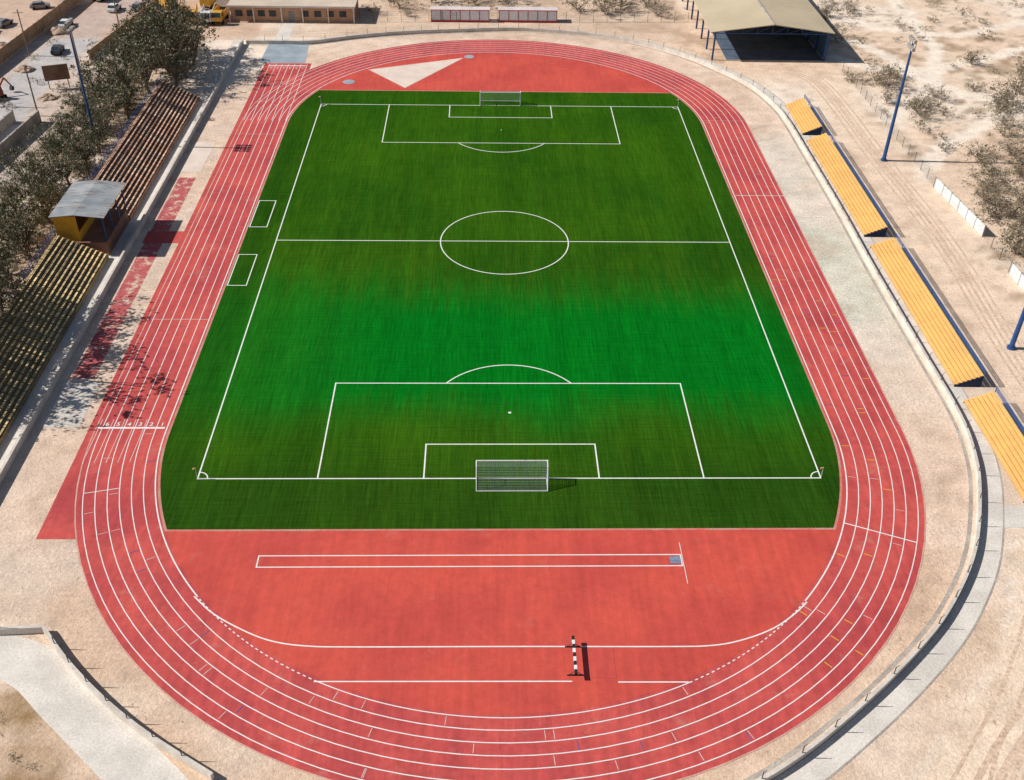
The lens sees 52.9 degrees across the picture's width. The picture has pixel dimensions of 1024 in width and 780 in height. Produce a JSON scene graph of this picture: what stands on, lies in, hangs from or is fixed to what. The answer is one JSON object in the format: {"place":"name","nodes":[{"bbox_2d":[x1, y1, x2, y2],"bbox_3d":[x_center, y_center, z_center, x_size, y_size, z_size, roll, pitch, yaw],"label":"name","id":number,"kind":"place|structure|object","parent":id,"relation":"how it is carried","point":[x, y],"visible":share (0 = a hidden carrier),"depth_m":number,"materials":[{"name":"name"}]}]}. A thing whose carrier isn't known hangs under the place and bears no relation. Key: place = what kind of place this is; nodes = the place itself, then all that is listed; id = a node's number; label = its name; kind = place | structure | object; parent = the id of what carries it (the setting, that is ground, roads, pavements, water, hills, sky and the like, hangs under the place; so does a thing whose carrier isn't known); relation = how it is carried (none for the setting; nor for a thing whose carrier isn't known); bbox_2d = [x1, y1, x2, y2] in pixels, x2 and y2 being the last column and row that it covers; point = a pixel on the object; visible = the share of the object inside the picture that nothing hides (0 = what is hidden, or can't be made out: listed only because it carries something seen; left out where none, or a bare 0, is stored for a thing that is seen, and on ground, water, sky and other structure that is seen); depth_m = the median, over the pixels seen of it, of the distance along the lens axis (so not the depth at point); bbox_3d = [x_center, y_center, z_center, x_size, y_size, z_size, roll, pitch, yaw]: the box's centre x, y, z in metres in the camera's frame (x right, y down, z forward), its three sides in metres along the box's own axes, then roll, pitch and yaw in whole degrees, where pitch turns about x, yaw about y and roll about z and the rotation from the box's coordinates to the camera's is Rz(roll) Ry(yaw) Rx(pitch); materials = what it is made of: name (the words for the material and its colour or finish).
{"place":"outdoors","nodes":[
{"label":"outdoors","id":0,"kind":"place"},
{"bbox_2d":[0,635,187,779],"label":"curved path","id":1,"kind":"structure","parent":0,"point":[90,729],"depth_m":83.48,"materials":[{"name":"concrete"}]},
{"bbox_2d":[274,22,295,39],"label":"entrance path","id":2,"kind":"structure","parent":0,"point":[286,29],"depth_m":217.87,"materials":[{"name":"concrete"}]},
{"bbox_2d":[0,0,1023,779],"bbox_3d":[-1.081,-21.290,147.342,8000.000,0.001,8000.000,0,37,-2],"label":"ground","id":3,"kind":"structure","parent":0,"point":[930,730],"depth_m":142.15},
{"bbox_2d":[0,109,15,134],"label":"block wall","id":4,"kind":"structure","parent":3,"relation":"on","point":[8,120],"depth_m":175.43,"materials":[{"name":"concrete"}]},
{"bbox_2d":[0,218,26,257],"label":"tree","id":5,"kind":"object","parent":3,"relation":"on","point":[8,231],"visible":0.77,"depth_m":136.05,"materials":[{"name":"green plant"}]},
{"bbox_2d":[0,176,28,236],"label":"tree","id":6,"kind":"object","parent":3,"relation":"on","point":[3,205],"visible":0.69,"depth_m":142.33,"materials":[{"name":"green plant"}]},
{"bbox_2d":[0,165,29,208],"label":"tree","id":7,"kind":"object","parent":3,"relation":"on","point":[8,189],"visible":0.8,"depth_m":146.75,"materials":[{"name":"green plant"}]},
{"bbox_2d":[0,273,30,324],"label":"tree","id":8,"kind":"object","parent":3,"relation":"on","point":[17,294],"visible":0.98,"depth_m":122.22,"materials":[{"name":"green plant"}]},
{"bbox_2d":[0,207,34,315],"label":"tree","id":9,"kind":"object","parent":3,"relation":"on","point":[6,262],"visible":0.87,"depth_m":125.98,"materials":[{"name":"green plant"}]},
{"bbox_2d":[0,110,41,157],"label":"block wall","id":10,"kind":"structure","parent":3,"relation":"on","point":[24,127],"depth_m":171.61,"materials":[{"name":"concrete"}]},
{"bbox_2d":[0,141,45,186],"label":"tree","id":11,"kind":"object","parent":3,"relation":"on","point":[17,166],"visible":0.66,"depth_m":153.67,"materials":[{"name":"green plant"}]},
{"bbox_2d":[0,203,46,247],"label":"tree","id":12,"kind":"object","parent":3,"relation":"on","point":[19,220],"visible":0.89,"depth_m":140.34,"materials":[{"name":"green plant"}]},
{"bbox_2d":[5,221,45,257],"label":"bush","id":13,"kind":"object","parent":3,"relation":"on","point":[28,242],"visible":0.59,"depth_m":140.18,"materials":[{"name":"green plant"}]},
{"bbox_2d":[0,4,61,64],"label":"yard fence","id":14,"kind":"object","parent":3,"relation":"on","point":[31,33],"visible":0.96,"depth_m":209.89,"materials":[{"name":"concrete"}]},
{"bbox_2d":[12,176,66,222],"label":"tree","id":15,"kind":"object","parent":3,"relation":"on","point":[36,190],"visible":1,"depth_m":146.62,"materials":[{"name":"green plant"}]},
{"bbox_2d":[23,121,68,159],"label":"tree","id":16,"kind":"object","parent":3,"relation":"on","point":[53,143],"visible":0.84,"depth_m":161.42,"materials":[{"name":"green plant"}]},
{"bbox_2d":[23,146,70,200],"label":"tree","id":17,"kind":"object","parent":3,"relation":"on","point":[33,164],"visible":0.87,"depth_m":151.06,"materials":[{"name":"green plant"}]},
{"bbox_2d":[0,227,108,445],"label":"grandstand","id":18,"kind":"object","parent":3,"relation":"on","point":[61,278],"visible":0.91,"depth_m":126.63,"materials":[{"name":"yellow concrete"}]},
{"bbox_2d":[41,63,69,88],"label":"billboard","id":19,"kind":"object","parent":3,"relation":"on","point":[56,72],"visible":0.93,"depth_m":188.62,"materials":[{"name":"metal"}]},
{"bbox_2d":[39,134,86,185],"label":"tree","id":20,"kind":"object","parent":3,"relation":"on","point":[60,166],"visible":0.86,"depth_m":156.45,"materials":[{"name":"green plant"}]},
{"bbox_2d":[47,101,86,149],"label":"tree","id":21,"kind":"object","parent":3,"relation":"on","point":[57,124],"visible":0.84,"depth_m":166.25,"materials":[{"name":"green plant"}]},
{"bbox_2d":[39,381,99,426],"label":"sand pit surface","id":22,"kind":"object","parent":3,"relation":"on","point":[71,402],"visible":1,"depth_m":115.81,"materials":[{"name":"beige sand"}]},
{"bbox_2d":[59,0,80,15],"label":"yard fence","id":23,"kind":"object","parent":3,"relation":"on","point":[66,6],"visible":1,"depth_m":224.92,"materials":[{"name":"concrete"}]},
{"bbox_2d":[53,119,102,168],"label":"tree","id":24,"kind":"object","parent":3,"relation":"on","point":[88,149],"visible":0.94,"depth_m":161.18,"materials":[{"name":"green plant"}]},
{"bbox_2d":[53,80,103,120],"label":"tree","id":25,"kind":"object","parent":3,"relation":"on","point":[73,97],"visible":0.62,"depth_m":173.08,"materials":[{"name":"green plant"}]},
{"bbox_2d":[64,18,94,143],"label":"floodlight pole","id":26,"kind":"object","parent":3,"relation":"on","point":[71,28],"visible":0.84,"depth_m":162.16,"materials":[{"name":"blue metal"}]},
{"bbox_2d":[59,148,103,179],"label":"bush","id":27,"kind":"object","parent":3,"relation":"on","point":[85,165],"visible":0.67,"depth_m":160.73,"materials":[{"name":"green plant"}]},
{"bbox_2d":[22,82,148,278],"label":"wire fence","id":28,"kind":"object","parent":3,"relation":"on","point":[92,173],"visible":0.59,"depth_m":164.75,"materials":[{"name":"metal"}]},
{"bbox_2d":[48,180,128,254],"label":"covered booth","id":29,"kind":"object","parent":3,"relation":"on","point":[82,213],"visible":0.94,"depth_m":142.60,"materials":[{"name":"concrete"}]},
{"bbox_2d":[61,107,122,152],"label":"tree","id":30,"kind":"object","parent":3,"relation":"on","point":[99,133],"visible":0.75,"depth_m":165.97,"materials":[{"name":"green plant"}]},
{"bbox_2d":[68,54,116,102],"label":"tree","id":31,"kind":"object","parent":3,"relation":"on","point":[88,78],"visible":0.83,"depth_m":178.38,"materials":[{"name":"green plant"}]},
{"bbox_2d":[81,87,124,133],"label":"tree","id":32,"kind":"object","parent":3,"relation":"on","point":[93,108],"visible":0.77,"depth_m":171.36,"materials":[{"name":"green plant"}]},
{"bbox_2d":[0,625,214,779],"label":"perimeter wall","id":33,"kind":"structure","parent":3,"relation":"on","point":[129,721],"depth_m":83.64,"materials":[{"name":"concrete"}]},
{"bbox_2d":[0,41,240,467],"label":"stand walkway","id":34,"kind":"structure","parent":3,"relation":"on","point":[15,430],"depth_m":137.83,"materials":[{"name":"concrete"}]},
{"bbox_2d":[85,34,155,94],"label":"tree","id":35,"kind":"object","parent":3,"relation":"on","point":[124,65],"visible":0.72,"depth_m":181.15,"materials":[{"name":"green plant"}]},
{"bbox_2d":[90,51,152,118],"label":"tree","id":36,"kind":"object","parent":3,"relation":"on","point":[122,89],"visible":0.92,"depth_m":176.34,"materials":[{"name":"green plant"}]},
{"bbox_2d":[0,39,243,484],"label":"perimeter wall","id":37,"kind":"structure","parent":3,"relation":"on","point":[27,428],"depth_m":133.12,"materials":[{"name":"grey concrete"}]},
{"bbox_2d":[88,0,158,59],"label":"yard fence","id":38,"kind":"object","parent":3,"relation":"on","point":[95,47],"visible":0.34,"depth_m":208.04,"materials":[{"name":"concrete"}]},
{"bbox_2d":[99,4,162,83],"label":"tree","id":39,"kind":"object","parent":3,"relation":"on","point":[119,45],"visible":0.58,"depth_m":187.88,"materials":[{"name":"green plant"}]},
{"bbox_2d":[72,177,194,377],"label":"long jump runway surface","id":40,"kind":"object","parent":3,"relation":"on","point":[89,365],"visible":1,"depth_m":135.11,"materials":[{"name":"red rubber"}]},
{"bbox_2d":[87,75,199,220],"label":"grandstand","id":41,"kind":"object","parent":3,"relation":"on","point":[135,161],"visible":0.77,"depth_m":166.81,"materials":[{"name":"concrete"}]},
{"bbox_2d":[117,32,173,91],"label":"tree","id":42,"kind":"object","parent":3,"relation":"on","point":[146,66],"visible":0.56,"depth_m":184.81,"materials":[{"name":"green plant"}]},
{"bbox_2d":[115,2,178,47],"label":"tree","id":43,"kind":"object","parent":3,"relation":"on","point":[133,30],"visible":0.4,"depth_m":192.81,"materials":[{"name":"green plant"}]},
{"bbox_2d":[142,231,184,242],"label":"jump apron surface","id":44,"kind":"object","parent":3,"relation":"on","point":[163,236],"visible":1,"depth_m":146.62,"materials":[{"name":"red rubber"}]},
{"bbox_2d":[129,0,197,41],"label":"tree","id":45,"kind":"object","parent":3,"relation":"on","point":[153,3],"visible":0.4,"depth_m":196.31,"materials":[{"name":"green plant"}]},
{"bbox_2d":[132,0,194,39],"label":"tree","id":46,"kind":"object","parent":3,"relation":"on","point":[155,2],"visible":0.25,"depth_m":201.63,"materials":[{"name":"green plant"}]},
{"bbox_2d":[134,0,196,75],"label":"tree","id":47,"kind":"object","parent":3,"relation":"on","point":[153,33],"visible":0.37,"depth_m":190.62,"materials":[{"name":"green plant"}]},
{"bbox_2d":[36,63,311,538],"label":"sprint chute surface","id":48,"kind":"object","parent":3,"relation":"on","point":[58,523],"visible":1,"depth_m":121.10,"materials":[{"name":"red rubber"}]},
{"bbox_2d":[144,33,208,86],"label":"tree","id":49,"kind":"object","parent":3,"relation":"on","point":[184,64],"visible":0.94,"depth_m":187.81,"materials":[{"name":"green plant"}]},
{"bbox_2d":[138,14,218,77],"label":"tree","id":50,"kind":"object","parent":3,"relation":"on","point":[186,42],"visible":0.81,"depth_m":190.57,"materials":[{"name":"green plant"}]},
{"bbox_2d":[163,9,218,64],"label":"tree","id":51,"kind":"object","parent":3,"relation":"on","point":[203,16],"visible":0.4,"depth_m":198.42,"materials":[{"name":"green plant"}]},
{"bbox_2d":[179,142,214,171],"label":"sand pit surface","id":52,"kind":"object","parent":3,"relation":"on","point":[197,157],"visible":1,"depth_m":167.82,"materials":[{"name":"beige sand"}]},
{"bbox_2d":[211,3,229,24],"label":"truck","id":53,"kind":"object","parent":3,"relation":"on","point":[218,14],"visible":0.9,"depth_m":219.57,"materials":[{"name":"yellow paint"}]},
{"bbox_2d":[259,44,308,62],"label":"start slab surface","id":54,"kind":"object","parent":3,"relation":"on","point":[285,53],"visible":1,"depth_m":207.05,"materials":[{"name":"grey concrete"}]},
{"bbox_2d":[226,0,358,23],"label":"brick building","id":55,"kind":"structure","parent":3,"relation":"on","point":[303,11],"depth_m":221.93,"materials":[{"name":"brick"}]},
{"bbox_2d":[430,6,489,22],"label":"team shelter","id":56,"kind":"object","parent":3,"relation":"on","point":[472,14],"visible":1,"depth_m":224.04,"materials":[{"name":"red paint"}]},
{"bbox_2d":[76,40,924,779],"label":"running track surface","id":57,"kind":"object","parent":3,"relation":"on","point":[140,490],"visible":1,"depth_m":95.18,"materials":[{"name":"red rubber"}]},
{"bbox_2d":[74,39,925,779],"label":"track edge kerb","id":58,"kind":"structure","parent":57,"relation":"on","point":[330,779],"depth_m":97.77,"materials":[{"name":"concrete"}]},
{"bbox_2d":[82,41,918,779],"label":"lane line markings","id":59,"kind":"object","parent":57,"relation":"on","point":[484,555],"visible":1,"depth_m":97.04,"materials":[{"name":"white paint"}]},
{"bbox_2d":[166,53,842,713],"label":"infield surface","id":60,"kind":"object","parent":3,"relation":"on","point":[530,605],"visible":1,"depth_m":94.56,"materials":[{"name":"red rubber"}]},
{"bbox_2d":[371,58,461,86],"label":"javelin sector surface","id":61,"kind":"object","parent":60,"relation":"on","point":[405,75],"visible":1,"depth_m":200.40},
{"bbox_2d":[158,90,841,530],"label":"turf border","id":62,"kind":"object","parent":60,"relation":"on","point":[490,530],"visible":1,"depth_m":107.53,"materials":[{"name":"rubber"}]},
{"bbox_2d":[160,90,839,529],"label":"football turf","id":63,"kind":"structure","parent":62,"relation":"on","point":[630,312],"depth_m":127.32,"materials":[{"name":"green plant"}]},
{"bbox_2d":[198,104,820,478],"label":"pitch line markings","id":64,"kind":"object","parent":63,"relation":"on","point":[568,241],"visible":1,"depth_m":120.73,"materials":[{"name":"white paint"}]},
{"bbox_2d":[476,460,548,491],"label":"football goal","id":65,"kind":"object","parent":63,"relation":"on","point":[510,471],"visible":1,"depth_m":105.33,"materials":[{"name":"white metal"}]},
{"bbox_2d":[565,636,583,675],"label":"steeplechase barrier","id":66,"kind":"object","parent":60,"relation":"on","point":[573,646],"visible":1,"depth_m":87.91,"materials":[{"name":"black paint"}]},
{"bbox_2d":[580,649,616,677],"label":"water jump cover","id":67,"kind":"object","parent":60,"relation":"on","point":[597,663],"visible":1,"depth_m":88.58,"materials":[{"name":"red rubber"}]},
{"bbox_2d":[359,12,688,21],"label":"wire fence","id":68,"kind":"object","parent":3,"relation":"on","point":[593,19],"visible":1,"depth_m":225.19,"materials":[{"name":"metal"}]},
{"bbox_2d":[498,7,557,22],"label":"team shelter","id":69,"kind":"object","parent":3,"relation":"on","point":[531,14],"visible":1,"depth_m":224.58,"materials":[{"name":"red paint"}]},
{"bbox_2d":[246,22,985,779],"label":"perimeter wall","id":70,"kind":"structure","parent":3,"relation":"on","point":[844,720],"depth_m":131.54,"materials":[{"name":"concrete"}]},
{"bbox_2d":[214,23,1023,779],"bbox_3d":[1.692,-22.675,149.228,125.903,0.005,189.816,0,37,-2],"label":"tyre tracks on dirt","id":71,"kind":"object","parent":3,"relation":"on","point":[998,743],"visible":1,"depth_m":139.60,"materials":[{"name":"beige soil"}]},
{"bbox_2d":[312,32,972,779],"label":"wall gutter","id":72,"kind":"object","parent":3,"relation":"on","point":[874,682],"depth_m":102.06,"materials":[{"name":"concrete"}]},
{"bbox_2d":[296,27,1002,779],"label":"perimeter walkway","id":73,"kind":"structure","parent":3,"relation":"on","point":[876,715],"depth_m":93.62,"materials":[{"name":"concrete"}]},
{"bbox_2d":[311,27,1004,779],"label":"walkway kerb","id":74,"kind":"structure","parent":73,"relation":"on","point":[1001,547],"depth_m":93.30,"materials":[{"name":"concrete"}]},
{"bbox_2d":[682,0,834,60],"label":"open shed","id":75,"kind":"structure","parent":3,"relation":"on","point":[806,18],"depth_m":210.93,"materials":[{"name":"metal"}]},
{"bbox_2d":[869,62,915,88],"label":"tree","id":76,"kind":"object","parent":3,"relation":"on","point":[896,81],"visible":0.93,"depth_m":197.08,"materials":[{"name":"green plant"}]},
{"bbox_2d":[880,34,917,161],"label":"floodlight pole","id":77,"kind":"object","parent":3,"relation":"on","point":[910,46],"visible":1,"depth_m":164.61,"materials":[{"name":"blue metal"}]},
{"bbox_2d":[790,105,1023,505],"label":"bleacher apron","id":78,"kind":"object","parent":3,"relation":"on","point":[1012,496],"visible":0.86,"depth_m":129.87,"materials":[{"name":"concrete"}]},
{"bbox_2d":[785,95,822,134],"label":"bleacher","id":79,"kind":"object","parent":78,"relation":"on","point":[807,112],"visible":0.98,"depth_m":182.79,"materials":[{"name":"yellow wood"}]},
{"bbox_2d":[807,129,888,236],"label":"bleacher","id":80,"kind":"object","parent":78,"relation":"on","point":[871,211],"visible":1,"depth_m":160.70,"materials":[{"name":"yellow wood"}]},
{"bbox_2d":[870,233,985,386],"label":"bleacher","id":81,"kind":"object","parent":78,"relation":"on","point":[888,245],"visible":1,"depth_m":131.51,"materials":[{"name":"yellow wood"}]},
{"bbox_2d":[963,387,1023,502],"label":"bleacher","id":82,"kind":"object","parent":78,"relation":"on","point":[985,400],"visible":1,"depth_m":113.11,"materials":[{"name":"yellow wood"}]},
{"bbox_2d":[905,91,949,119],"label":"tree","id":83,"kind":"object","parent":3,"relation":"on","point":[919,103],"visible":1,"depth_m":185.38,"materials":[{"name":"green plant"}]},
{"bbox_2d":[933,177,986,235],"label":"panel fence","id":84,"kind":"object","parent":3,"relation":"on","point":[960,207],"visible":1,"depth_m":156.20,"materials":[{"name":"concrete"}]},
{"bbox_2d":[953,132,1009,160],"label":"tree","id":85,"kind":"object","parent":3,"relation":"on","point":[982,150],"visible":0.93,"depth_m":170.97,"materials":[{"name":"green plant"}]},
{"bbox_2d":[961,171,1010,205],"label":"tree","id":86,"kind":"object","parent":3,"relation":"on","point":[987,191],"visible":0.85,"depth_m":158.98,"materials":[{"name":"green plant"}]},
{"bbox_2d":[961,155,1022,192],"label":"tree","id":87,"kind":"object","parent":3,"relation":"on","point":[987,181],"visible":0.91,"depth_m":162.41,"materials":[{"name":"green plant"}]},
{"bbox_2d":[970,187,1023,221],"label":"tree","id":88,"kind":"object","parent":3,"relation":"on","point":[987,208],"visible":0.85,"depth_m":154.83,"materials":[{"name":"green plant"}]},
{"bbox_2d":[971,151,1022,179],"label":"tree","id":89,"kind":"object","parent":3,"relation":"on","point":[984,163],"visible":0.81,"depth_m":165.44,"materials":[{"name":"green plant"}]},
{"bbox_2d":[983,76,1023,102],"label":"tree","id":90,"kind":"object","parent":3,"relation":"on","point":[1007,90],"visible":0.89,"depth_m":190.61,"materials":[{"name":"green plant"}]},
{"bbox_2d":[984,88,1022,111],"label":"tree","id":91,"kind":"object","parent":3,"relation":"on","point":[999,103],"visible":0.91,"depth_m":188.53,"materials":[{"name":"green plant"}]},
{"bbox_2d":[987,102,1020,126],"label":"tree","id":92,"kind":"object","parent":3,"relation":"on","point":[1006,113],"visible":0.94,"depth_m":183.47,"materials":[{"name":"green plant"}]},
{"bbox_2d":[985,187,1023,217],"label":"tree","id":93,"kind":"object","parent":3,"relation":"on","point":[1009,205],"visible":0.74,"depth_m":155.05,"materials":[{"name":"green plant"}]},
{"bbox_2d":[988,116,1023,138],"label":"tree","id":94,"kind":"object","parent":3,"relation":"on","point":[1009,128],"visible":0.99,"depth_m":178.40,"materials":[{"name":"green plant"}]},
{"bbox_2d":[993,221,1023,256],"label":"tree","id":95,"kind":"object","parent":3,"relation":"on","point":[1009,243],"visible":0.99,"depth_m":146.25,"materials":[{"name":"green plant"}]},
{"bbox_2d":[996,198,1023,230],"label":"tree","id":96,"kind":"object","parent":3,"relation":"on","point":[1018,218],"visible":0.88,"depth_m":150.64,"materials":[{"name":"green plant"}]},
{"bbox_2d":[996,208,1023,247],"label":"tree","id":97,"kind":"object","parent":3,"relation":"on","point":[1011,232],"visible":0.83,"depth_m":147.83,"materials":[{"name":"green plant"}]},
{"bbox_2d":[1007,308,1023,350],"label":"floodlight pole","id":98,"kind":"object","parent":3,"relation":"on","point":[1011,346],"visible":1,"depth_m":126.33,"materials":[{"name":"blue metal"}]},
{"bbox_2d":[1008,262,1023,290],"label":"panel fence","id":99,"kind":"object","parent":3,"relation":"on","point":[1016,275],"visible":1,"depth_m":140.28,"materials":[{"name":"concrete"}]},
{"bbox_2d":[713,25,821,60],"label":"shed floor","id":100,"kind":"structure","parent":0,"point":[796,45],"depth_m":216.02,"materials":[{"name":"grey concrete"}]},
{"bbox_2d":[990,506,1023,527],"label":"landing slab","id":101,"kind":"structure","parent":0,"point":[1014,516],"depth_m":103.86,"materials":[{"name":"concrete"}]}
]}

